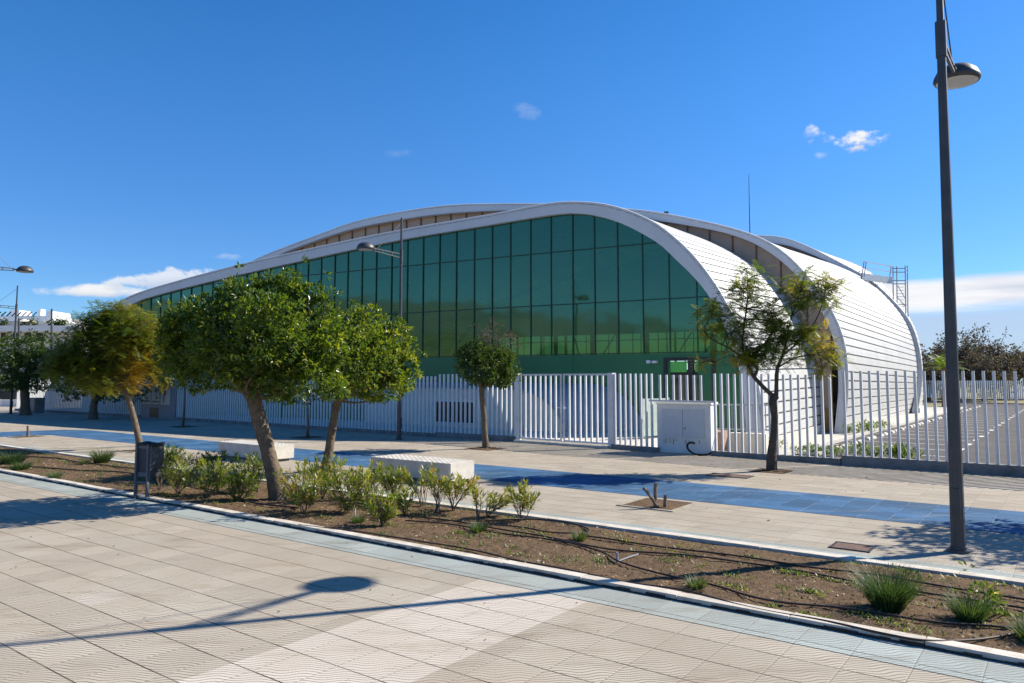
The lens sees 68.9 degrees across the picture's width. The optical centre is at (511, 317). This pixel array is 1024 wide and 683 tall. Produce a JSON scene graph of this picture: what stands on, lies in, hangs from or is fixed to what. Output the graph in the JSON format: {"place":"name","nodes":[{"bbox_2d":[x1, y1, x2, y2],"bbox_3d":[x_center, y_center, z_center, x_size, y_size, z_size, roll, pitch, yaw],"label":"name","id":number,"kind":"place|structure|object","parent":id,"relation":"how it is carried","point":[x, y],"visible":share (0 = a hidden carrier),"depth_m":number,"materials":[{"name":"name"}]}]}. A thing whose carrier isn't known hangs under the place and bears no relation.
{"place":"outdoors","nodes":[
{"label":"outdoors","id":0,"kind":"place"},
{"bbox_2d":[82,411,657,446],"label":"yard pavement","id":1,"kind":"structure","parent":0,"point":[600,437],"depth_m":26.82,"materials":[{"name":"concrete"}]},
{"bbox_2d":[364,382,639,431],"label":"curved annexe","id":2,"kind":"structure","parent":1,"relation":"on","point":[558,409],"depth_m":28.65,"materials":[{"name":"metal"}]},
{"bbox_2d":[436,400,472,423],"bbox_3d":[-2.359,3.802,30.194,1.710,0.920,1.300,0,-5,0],"label":"window","id":3,"kind":"structure","parent":2,"relation":"in","point":[437,401],"depth_m":30.16,"materials":[{"name":"white paint"}]},
{"bbox_2d":[642,397,669,438],"bbox_3d":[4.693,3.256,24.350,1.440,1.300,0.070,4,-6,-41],"label":"utility box","id":4,"kind":"object","parent":1,"relation":"on","point":[649,417],"visible":0.41,"depth_m":24.14,"materials":[{"name":"white paint"}]},
{"bbox_2d":[0,394,1023,682],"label":"pavement","id":5,"kind":"structure","parent":0,"point":[172,598],"depth_m":7.10,"materials":[{"name":"tile"}]},
{"bbox_2d":[0,374,16,399],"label":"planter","id":6,"kind":"object","parent":5,"relation":"on","point":[4,395],"visible":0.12,"depth_m":59.06,"materials":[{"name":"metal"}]},
{"bbox_2d":[0,285,17,413],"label":"street lamp","id":7,"kind":"object","parent":5,"relation":"on","point":[11,393],"visible":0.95,"depth_m":43.62,"materials":[{"name":"metal"}]},
{"bbox_2d":[30,397,44,412],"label":"utility box","id":8,"kind":"object","parent":5,"relation":"on","point":[37,404],"visible":0.68,"depth_m":44.43,"materials":[{"name":"metal"}]},
{"bbox_2d":[0,328,74,414],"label":"round tree","id":9,"kind":"object","parent":5,"relation":"on","point":[14,361],"visible":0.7,"depth_m":41.77,"materials":[{"name":"green plant"}]},
{"bbox_2d":[15,380,141,417],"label":"picket fence","id":10,"kind":"object","parent":5,"relation":"on","point":[66,407],"visible":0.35,"depth_m":43.78,"materials":[{"name":"metal"}]},
{"bbox_2d":[50,335,171,419],"bbox_3d":[-20.176,2.873,37.625,6.163,4.600,3.615,0,-5,0],"label":"round tree","id":11,"kind":"object","parent":5,"relation":"on","point":[93,412],"visible":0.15,"depth_m":37.41,"materials":[{"name":"green plant"}]},
{"bbox_2d":[133,441,164,498],"bbox_3d":[-6.151,2.579,12.659,0.454,0.954,0.343,-2,-5,26],"label":"litter bin","id":12,"kind":"object","parent":5,"relation":"on","point":[149,458],"visible":0.99,"depth_m":12.55,"materials":[{"name":"black metal"}]},
{"bbox_2d":[140,379,176,419],"bbox_3d":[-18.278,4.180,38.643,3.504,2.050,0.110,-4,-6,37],"label":"utility cabinet","id":13,"kind":"object","parent":5,"relation":"on","point":[163,405],"visible":0.68,"depth_m":38.45,"materials":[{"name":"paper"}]},
{"bbox_2d":[170,425,197,427],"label":"tree pit soil","id":14,"kind":"object","parent":5,"relation":"on","point":[183,426],"visible":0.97,"depth_m":31.42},
{"bbox_2d":[176,377,196,425],"bbox_3d":[-13.800,3.318,31.670,1.168,2.680,0.953,0,-5,0],"label":"sapling","id":15,"kind":"object","parent":14,"relation":"on","point":[183,415],"visible":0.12,"depth_m":31.64,"materials":[{"name":"brown wood"}]},
{"bbox_2d":[218,440,293,461],"bbox_3d":[-6.494,3.356,18.888,2.199,0.408,0.700,-4,-6,37],"label":"stone bench","id":16,"kind":"object","parent":5,"relation":"on","point":[284,451],"visible":0.68,"depth_m":18.57,"materials":[{"name":"stone"}]},
{"bbox_2d":[174,376,435,436],"bbox_3d":[-9.812,3.811,31.766,18.325,2.610,0.384,-4,-6,39],"label":"picket fence","id":17,"kind":"object","parent":5,"relation":"on","point":[207,402],"visible":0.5,"depth_m":30.23,"materials":[{"name":"metal"}]},
{"bbox_2d":[289,436,320,438],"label":"tree pit soil","id":18,"kind":"object","parent":5,"relation":"on","point":[304,437],"visible":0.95,"depth_m":25.61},
{"bbox_2d":[295,387,320,436],"bbox_3d":[-7.054,3.183,25.954,1.225,2.010,1.013,0,-5,0],"label":"sapling","id":19,"kind":"object","parent":18,"relation":"on","point":[307,411],"visible":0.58,"depth_m":25.85,"materials":[{"name":"plant"}]},
{"bbox_2d":[356,218,402,439],"bbox_3d":[-4.299,0.257,24.482,0.590,7.500,2.020,-4,-6,37],"label":"street lamp","id":20,"kind":"object","parent":5,"relation":"on","point":[365,246],"visible":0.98,"depth_m":24.94,"materials":[{"name":"metal"}]},
{"bbox_2d":[371,454,473,483],"bbox_3d":[-1.837,3.045,15.110,2.199,0.408,0.700,-4,-6,37],"label":"stone bench","id":21,"kind":"object","parent":5,"relation":"on","point":[464,469],"visible":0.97,"depth_m":14.71,"materials":[{"name":"stone"}]},
{"bbox_2d":[436,374,515,441],"bbox_3d":[-1.215,3.226,25.140,3.382,2.689,0.180,-3,-6,35],"label":"picket fence","id":22,"kind":"object","parent":5,"relation":"on","point":[477,436],"visible":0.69,"depth_m":25.25,"materials":[{"name":"metal"}]},
{"bbox_2d":[466,447,504,449],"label":"tree pit soil","id":23,"kind":"object","parent":5,"relation":"on","point":[481,448],"visible":0.86,"depth_m":21.48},
{"bbox_2d":[452,316,522,447],"bbox_3d":[-0.708,1.905,21.775,2.080,3.932,2.338,0,-5,0],"label":"round tree","id":24,"kind":"object","parent":23,"relation":"on","point":[500,368],"visible":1,"depth_m":21.60,"materials":[{"name":"green plant"}]},
{"bbox_2d":[0,447,1023,653],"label":"planting soil","id":25,"kind":"structure","parent":5,"relation":"on","point":[768,589],"depth_m":8.31,"materials":[{"name":"soil"}]},
{"bbox_2d":[0,450,30,464],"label":"grass tuft","id":26,"kind":"object","parent":25,"relation":"on","point":[12,458],"visible":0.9,"depth_m":17.59,"materials":[{"name":"plant"}]},
{"bbox_2d":[7,459,33,470],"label":"grass tuft","id":27,"kind":"object","parent":25,"relation":"on","point":[25,465],"visible":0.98,"depth_m":16.33,"materials":[{"name":"plant"}]},
{"bbox_2d":[27,456,133,468],"bbox_3d":[-10.243,3.397,17.605,4.752,0.040,1.280,-1,-5,17],"label":"irrigation hose","id":28,"kind":"object","parent":25,"relation":"on","point":[81,462],"visible":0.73,"depth_m":17.69,"materials":[{"name":"rubber"}]},
{"bbox_2d":[86,447,117,462],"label":"grass tuft","id":29,"kind":"object","parent":25,"relation":"on","point":[103,458],"visible":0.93,"depth_m":17.58,"materials":[{"name":"plant"}]},
{"bbox_2d":[0,466,298,508],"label":"irrigation hose","id":30,"kind":"object","parent":25,"relation":"on","point":[165,480],"visible":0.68,"depth_m":14.58,"materials":[{"name":"rubber"}]},
{"bbox_2d":[156,443,187,489],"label":"oleander shrub","id":31,"kind":"object","parent":25,"relation":"on","point":[168,455],"visible":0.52,"depth_m":13.30,"materials":[{"name":"green plant"}]},
{"bbox_2d":[158,452,209,494],"bbox_3d":[-5.732,2.672,12.880,0.962,0.770,0.907,-3,-5,31],"label":"oleander shrub","id":32,"kind":"object","parent":25,"relation":"on","point":[173,477],"visible":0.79,"depth_m":12.79,"materials":[{"name":"green plant"}]},
{"bbox_2d":[183,449,241,471],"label":"oleander shrub","id":33,"kind":"object","parent":25,"relation":"on","point":[211,458],"visible":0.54,"depth_m":15.15,"materials":[{"name":"green plant"}]},
{"bbox_2d":[188,456,238,494],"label":"oleander shrub","id":34,"kind":"object","parent":25,"relation":"on","point":[219,474],"visible":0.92,"depth_m":12.62,"materials":[{"name":"green plant"}]},
{"bbox_2d":[223,468,260,500],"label":"oleander shrub","id":35,"kind":"object","parent":25,"relation":"on","point":[238,480],"visible":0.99,"depth_m":12.20,"materials":[{"name":"green plant"}]},
{"bbox_2d":[228,451,265,491],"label":"oleander shrub","id":36,"kind":"object","parent":25,"relation":"on","point":[257,465],"visible":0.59,"depth_m":13.13,"materials":[{"name":"green plant"}]},
{"bbox_2d":[151,254,353,500],"bbox_3d":[-4.344,0.989,12.531,3.118,4.242,3.263,2,-5,-26],"label":"round tree","id":37,"kind":"object","parent":25,"relation":"on","point":[270,351],"visible":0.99,"depth_m":12.27,"materials":[{"name":"green plant"}]},
{"bbox_2d":[272,456,326,512],"bbox_3d":[-3.154,2.475,11.115,0.801,0.863,0.812,1,-5,-14],"label":"oleander shrub","id":38,"kind":"object","parent":25,"relation":"on","point":[305,489],"visible":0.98,"depth_m":11.02,"materials":[{"name":"green plant"}]},
{"bbox_2d":[297,453,347,499],"bbox_3d":[-3.114,2.592,12.257,0.924,0.827,0.750,-2,-5,23],"label":"oleander shrub","id":39,"kind":"object","parent":25,"relation":"on","point":[329,469],"visible":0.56,"depth_m":12.18,"materials":[{"name":"green plant"}]},
{"bbox_2d":[319,461,373,513],"bbox_3d":[-2.437,2.507,11.107,0.881,0.832,0.760,0,-5,0],"label":"oleander shrub","id":40,"kind":"object","parent":25,"relation":"on","point":[353,500],"visible":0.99,"depth_m":11.06,"materials":[{"name":"green plant"}]},
{"bbox_2d":[347,511,368,522],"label":"grass tuft","id":41,"kind":"object","parent":25,"relation":"on","point":[360,519],"visible":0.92,"depth_m":10.34,"materials":[{"name":"plant"}]},
{"bbox_2d":[344,458,387,499],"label":"oleander shrub","id":42,"kind":"object","parent":25,"relation":"on","point":[373,482],"visible":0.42,"depth_m":12.23,"materials":[{"name":"green plant"}]},
{"bbox_2d":[358,485,401,525],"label":"oleander shrub","id":43,"kind":"object","parent":25,"relation":"on","point":[386,512],"visible":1,"depth_m":10.10,"materials":[{"name":"green plant"}]},
{"bbox_2d":[371,462,410,502],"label":"oleander shrub","id":44,"kind":"object","parent":25,"relation":"on","point":[390,478],"visible":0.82,"depth_m":11.90,"materials":[{"name":"green plant"}]},
{"bbox_2d":[393,484,418,513],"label":"oleander shrub","id":45,"kind":"object","parent":25,"relation":"on","point":[402,499],"visible":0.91,"depth_m":11.11,"materials":[{"name":"green plant"}]},
{"bbox_2d":[393,462,436,506],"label":"oleander shrub","id":46,"kind":"object","parent":25,"relation":"on","point":[404,474],"visible":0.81,"depth_m":11.68,"materials":[{"name":"green plant"}]},
{"bbox_2d":[424,465,457,513],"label":"oleander shrub","id":47,"kind":"object","parent":25,"relation":"on","point":[437,497],"visible":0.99,"depth_m":11.11,"materials":[{"name":"green plant"}]},
{"bbox_2d":[437,472,484,510],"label":"oleander shrub","id":48,"kind":"object","parent":25,"relation":"on","point":[462,482],"visible":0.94,"depth_m":11.16,"materials":[{"name":"green plant"}]},
{"bbox_2d":[466,520,489,532],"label":"grass tuft","id":49,"kind":"object","parent":25,"relation":"on","point":[478,528],"visible":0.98,"depth_m":9.71,"materials":[{"name":"plant"}]},
{"bbox_2d":[471,486,486,519],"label":"oleander shrub","id":50,"kind":"object","parent":25,"relation":"on","point":[475,497],"visible":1,"depth_m":10.63,"materials":[{"name":"green plant"}]},
{"bbox_2d":[485,489,515,516],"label":"oleander shrub","id":51,"kind":"object","parent":25,"relation":"on","point":[503,501],"visible":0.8,"depth_m":10.80,"materials":[{"name":"green plant"}]},
{"bbox_2d":[7,453,1023,641],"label":"weeds","id":52,"kind":"object","parent":25,"relation":"on","point":[1001,611],"visible":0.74,"depth_m":7.88,"materials":[{"name":"green plant"}]},
{"bbox_2d":[504,478,540,520],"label":"oleander shrub","id":53,"kind":"object","parent":25,"relation":"on","point":[521,499],"visible":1,"depth_m":10.43,"materials":[{"name":"green plant"}]},
{"bbox_2d":[496,524,572,533],"bbox_3d":[0.292,2.762,9.767,1.191,0.031,0.121,-3,-6,34],"label":"irrigation hose","id":54,"kind":"object","parent":25,"relation":"on","point":[534,529],"visible":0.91,"depth_m":9.76,"materials":[{"name":"rubber"}]},
{"bbox_2d":[567,528,591,541],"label":"grass tuft","id":55,"kind":"object","parent":25,"relation":"on","point":[582,537],"visible":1,"depth_m":9.16,"materials":[{"name":"plant"}]},
{"bbox_2d":[298,524,1014,641],"bbox_3d":[0.406,2.595,7.695,8.050,0.051,0.711,-3,-6,33],"label":"irrigation hose","id":56,"kind":"object","parent":25,"relation":"on","point":[910,638],"visible":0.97,"depth_m":6.84,"materials":[{"name":"rubber"}]},
{"bbox_2d":[678,574,708,589],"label":"grass tuft","id":57,"kind":"object","parent":25,"relation":"on","point":[697,583],"visible":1,"depth_m":7.04,"materials":[{"name":"plant"}]},
{"bbox_2d":[395,513,1023,608],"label":"irrigation hose","id":58,"kind":"object","parent":25,"relation":"on","point":[936,594],"visible":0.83,"depth_m":8.30,"materials":[{"name":"rubber"}]},
{"bbox_2d":[405,520,1014,628],"bbox_3d":[1.226,2.623,8.052,7.154,0.043,0.634,-4,-6,43],"label":"irrigation hose","id":59,"kind":"object","parent":25,"relation":"on","point":[873,612],"visible":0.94,"depth_m":6.67,"materials":[{"name":"rubber"}]},
{"bbox_2d":[485,519,1023,599],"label":"irrigation hose","id":60,"kind":"object","parent":25,"relation":"on","point":[1006,596],"visible":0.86,"depth_m":8.25,"materials":[{"name":"rubber"}]},
{"bbox_2d":[841,558,938,612],"bbox_3d":[3.287,2.337,6.505,0.914,0.422,0.835,0,-5,0],"label":"grass tuft","id":61,"kind":"object","parent":25,"relation":"on","point":[897,595],"visible":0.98,"depth_m":6.44,"materials":[{"name":"plant"}]},
{"bbox_2d":[934,586,1009,623],"bbox_3d":[3.767,2.377,6.175,0.575,0.267,0.568,0,-5,0],"label":"grass tuft","id":62,"kind":"object","parent":25,"relation":"on","point":[968,613],"visible":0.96,"depth_m":6.13,"materials":[{"name":"plant"}]},
{"bbox_2d":[957,559,1006,613],"bbox_3d":[4.007,2.304,6.353,0.326,0.425,0.343,0,-5,0],"label":"leafy weed","id":63,"kind":"object","parent":25,"relation":"on","point":[989,591],"visible":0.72,"depth_m":6.32,"materials":[{"name":"green plant"}]},
{"bbox_2d":[998,612,1023,640],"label":"grass tuft","id":64,"kind":"object","parent":25,"relation":"on","point":[1018,629],"visible":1,"depth_m":5.75,"materials":[{"name":"plant"}]},
{"bbox_2d":[0,473,1023,682],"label":"pale blue path","id":65,"kind":"structure","parent":5,"relation":"on","point":[964,666],"depth_m":6.73,"materials":[{"name":"tile"}]},
{"bbox_2d":[20,476,1017,665],"bbox_3d":[-3.355,2.843,10.344,25.964,0.018,0.065,-3,-6,37],"label":"moss","id":66,"kind":"object","parent":65,"relation":"on","point":[506,568],"visible":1,"depth_m":7.57,"materials":[{"name":"plant"}]},
{"bbox_2d":[0,468,1023,662],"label":"kerb","id":67,"kind":"structure","parent":5,"relation":"on","point":[998,654],"depth_m":7.30,"materials":[{"name":"concrete"}]},
{"bbox_2d":[0,471,1023,666],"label":"kerb grime","id":68,"kind":"object","parent":67,"relation":"attached to","point":[917,644],"visible":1,"depth_m":7.06,"materials":[{"name":"concrete"}]},
{"bbox_2d":[0,444,1023,585],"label":"kerb","id":69,"kind":"structure","parent":5,"relation":"on","point":[854,559],"depth_m":9.08,"materials":[{"name":"concrete"}]},
{"bbox_2d":[0,443,1023,578],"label":"pale blue path","id":70,"kind":"structure","parent":5,"relation":"on","point":[960,568],"depth_m":9.23,"materials":[{"name":"tile"}]},
{"bbox_2d":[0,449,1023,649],"bbox_3d":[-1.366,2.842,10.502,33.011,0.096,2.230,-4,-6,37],"label":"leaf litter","id":71,"kind":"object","parent":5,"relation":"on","point":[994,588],"visible":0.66,"depth_m":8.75,"materials":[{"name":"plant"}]},
{"bbox_2d":[513,439,609,448],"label":"gate threshold pavement","id":72,"kind":"structure","parent":5,"relation":"on","point":[565,444],"depth_m":22.60,"materials":[{"name":"concrete"}]},
{"bbox_2d":[514,373,614,448],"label":"double gate","id":73,"kind":"structure","parent":72,"relation":"on","point":[518,406],"depth_m":22.98,"materials":[{"name":"metal"}]},
{"bbox_2d":[623,498,690,509],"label":"tree pit soil","id":74,"kind":"object","parent":5,"relation":"on","point":[648,503],"visible":0.83,"depth_m":11.87,"materials":[{"name":"soil"}]},
{"bbox_2d":[616,497,697,511],"bbox_3d":[2.332,2.984,11.961,0.970,0.020,0.970,-4,-6,37],"label":"tree pit kerb","id":75,"kind":"object","parent":5,"relation":"on","point":[679,508],"visible":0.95,"depth_m":11.79,"materials":[{"name":"concrete"}]},
{"bbox_2d":[611,374,713,452],"bbox_3d":[4.076,2.869,20.676,3.192,2.669,0.405,-4,-6,40],"label":"picket fence","id":76,"kind":"object","parent":5,"relation":"on","point":[635,447],"visible":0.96,"depth_m":21.00,"materials":[{"name":"metal"}]},
{"bbox_2d":[655,402,717,454],"bbox_3d":[4.814,3.012,20.554,1.570,1.405,0.640,-3,-6,32],"label":"meter cabinet","id":77,"kind":"object","parent":5,"relation":"on","point":[680,425],"visible":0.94,"depth_m":20.29,"materials":[{"name":"white paint"}]},
{"bbox_2d":[706,473,753,478],"bbox_3d":[4.526,3.279,15.531,0.890,0.016,0.445,-4,-6,37],"label":"manhole cover","id":78,"kind":"object","parent":5,"relation":"on","point":[730,475],"visible":1,"depth_m":15.53,"materials":[{"name":"metal"}]},
{"bbox_2d":[751,468,793,473],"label":"tree pit soil","id":79,"kind":"object","parent":5,"relation":"on","point":[782,471],"visible":0.88,"depth_m":16.21,"materials":[{"name":"soil"}]},
{"bbox_2d":[684,260,856,469],"bbox_3d":[5.694,1.045,16.570,3.808,4.792,1.859,0,-5,0],"label":"feathery tree","id":80,"kind":"object","parent":79,"relation":"on","point":[773,325],"visible":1,"depth_m":16.47,"materials":[{"name":"green plant"}]},
{"bbox_2d":[711,373,841,464],"bbox_3d":[6.532,2.714,18.721,3.299,2.658,0.180,-4,-6,43],"label":"picket fence","id":81,"kind":"object","parent":5,"relation":"on","point":[824,459],"visible":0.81,"depth_m":18.61,"materials":[{"name":"metal"}]},
{"bbox_2d":[828,541,876,552],"bbox_3d":[4.066,2.735,8.922,0.460,0.016,0.385,-4,-6,37],"label":"manhole cover","id":82,"kind":"object","parent":5,"relation":"on","point":[852,546],"visible":1,"depth_m":8.92,"materials":[{"name":"metal"}]},
{"bbox_2d":[841,371,1023,476],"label":"picket fence","id":83,"kind":"object","parent":5,"relation":"on","point":[977,467],"visible":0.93,"depth_m":16.49,"materials":[{"name":"metal"}]},
{"bbox_2d":[933,0,981,553],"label":"street lamp","id":84,"kind":"object","parent":5,"relation":"on","point":[951,75],"visible":1,"depth_m":8.92,"materials":[{"name":"metal"}]},
{"bbox_2d":[0,430,1023,534],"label":"blue path","id":85,"kind":"structure","parent":0,"point":[985,519],"depth_m":13.11,"materials":[{"name":"tile"}]},
{"bbox_2d":[0,259,33,272],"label":"street lamp","id":86,"kind":"object","parent":85,"relation":"on","point":[24,269],"visible":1,"depth_m":28.90,"materials":[{"name":"metal"}]},
{"bbox_2d":[0,0,1023,380],"label":"sky","id":87,"kind":"structure","parent":0,"point":[145,144],"materials":[{"name":"blue"}]},
{"bbox_2d":[36,383,1023,427],"bbox_3d":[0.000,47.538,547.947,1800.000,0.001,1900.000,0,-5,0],"label":"ground","id":88,"kind":"structure","parent":0,"point":[970,399],"depth_m":88.14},
{"bbox_2d":[0,309,88,391],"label":"terraced building","id":89,"kind":"structure","parent":88,"relation":"on","point":[42,326],"depth_m":91.64,"materials":[{"name":"white paint"}]},
{"bbox_2d":[82,196,923,445],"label":"sports hall","id":90,"kind":"structure","parent":88,"relation":"on","point":[572,287],"depth_m":32.13,"materials":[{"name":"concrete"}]},
{"bbox_2d":[663,357,715,400],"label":"door","id":91,"kind":"structure","parent":90,"relation":"in","point":[678,368],"depth_m":27.40,"materials":[{"name":"metal"}]},
{"bbox_2d":[717,404,768,453],"bbox_3d":[6.343,3.299,20.716,1.806,1.820,0.961,-3,-6,32],"label":"fence","id":92,"kind":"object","parent":88,"relation":"on","point":[739,441],"depth_m":20.75,"materials":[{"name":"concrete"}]},
{"bbox_2d":[922,346,968,400],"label":"brown tree","id":93,"kind":"object","parent":88,"relation":"on","point":[938,374],"visible":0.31,"depth_m":82.29,"materials":[{"name":"green plant"}]},
{"bbox_2d":[920,330,987,399],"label":"brown tree","id":94,"kind":"object","parent":88,"relation":"on","point":[961,351],"visible":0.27,"depth_m":89.70,"materials":[{"name":"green plant"}]},
{"bbox_2d":[934,323,1007,397],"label":"brown tree","id":95,"kind":"object","parent":88,"relation":"on","point":[986,348],"visible":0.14,"depth_m":97.20,"materials":[{"name":"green plant"}]},
{"bbox_2d":[923,381,1023,403],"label":"boundary fence","id":96,"kind":"object","parent":88,"relation":"on","point":[978,384],"visible":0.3,"depth_m":77.53,"materials":[{"name":"metal"}]},
{"bbox_2d":[938,341,1023,400],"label":"brown tree","id":97,"kind":"object","parent":88,"relation":"on","point":[978,367],"visible":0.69,"depth_m":84.80,"materials":[{"name":"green plant"}]},
{"bbox_2d":[964,329,1023,398],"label":"brown tree","id":98,"kind":"object","parent":88,"relation":"on","point":[1015,358],"visible":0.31,"depth_m":92.29,"materials":[{"name":"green plant"}]},
{"bbox_2d":[795,403,1023,464],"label":"parking lot","id":99,"kind":"structure","parent":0,"point":[992,441],"depth_m":31.22,"materials":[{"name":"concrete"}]},
{"bbox_2d":[780,407,946,452],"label":"gravel verge","id":100,"kind":"structure","parent":99,"relation":"on","point":[930,410],"depth_m":33.25,"materials":[{"name":"gravel"}]},
{"bbox_2d":[768,419,932,459],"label":"weeds","id":101,"kind":"object","parent":100,"relation":"on","point":[868,452],"visible":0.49,"depth_m":23.50,"materials":[{"name":"green plant"}]},
{"bbox_2d":[780,407,966,454],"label":"kerb","id":102,"kind":"structure","parent":99,"relation":"on","point":[837,440],"depth_m":31.86,"materials":[{"name":"concrete"}]},
{"bbox_2d":[833,406,1023,456],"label":"road markings","id":103,"kind":"object","parent":99,"relation":"on","point":[943,426],"visible":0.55,"depth_m":32.84,"materials":[{"name":"paint"}]},
{"bbox_2d":[924,351,969,406],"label":"young palm","id":104,"kind":"object","parent":99,"relation":"on","point":[942,362],"visible":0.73,"depth_m":66.74,"materials":[{"name":"green plant"}]},
{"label":"tree pit soil","id":105,"kind":"structure","parent":0,"visible":0},
{"bbox_2d":[32,298,174,442],"bbox_3d":[-11.416,1.634,21.194,4.170,4.377,2.839,0,-5,0],"label":"feathery tree","id":106,"kind":"object","parent":105,"relation":"on","point":[112,329],"visible":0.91,"depth_m":20.85,"materials":[{"name":"green plant"}]},
{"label":"tree pit soil","id":107,"kind":"structure","parent":0,"visible":0},
{"bbox_2d":[313,299,427,470],"bbox_3d":[-3.318,1.494,16.339,2.444,3.860,2.864,4,-6,-43],"label":"round tree","id":108,"kind":"object","parent":107,"relation":"on","point":[374,361],"visible":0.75,"depth_m":16.13,"materials":[{"name":"green plant"}]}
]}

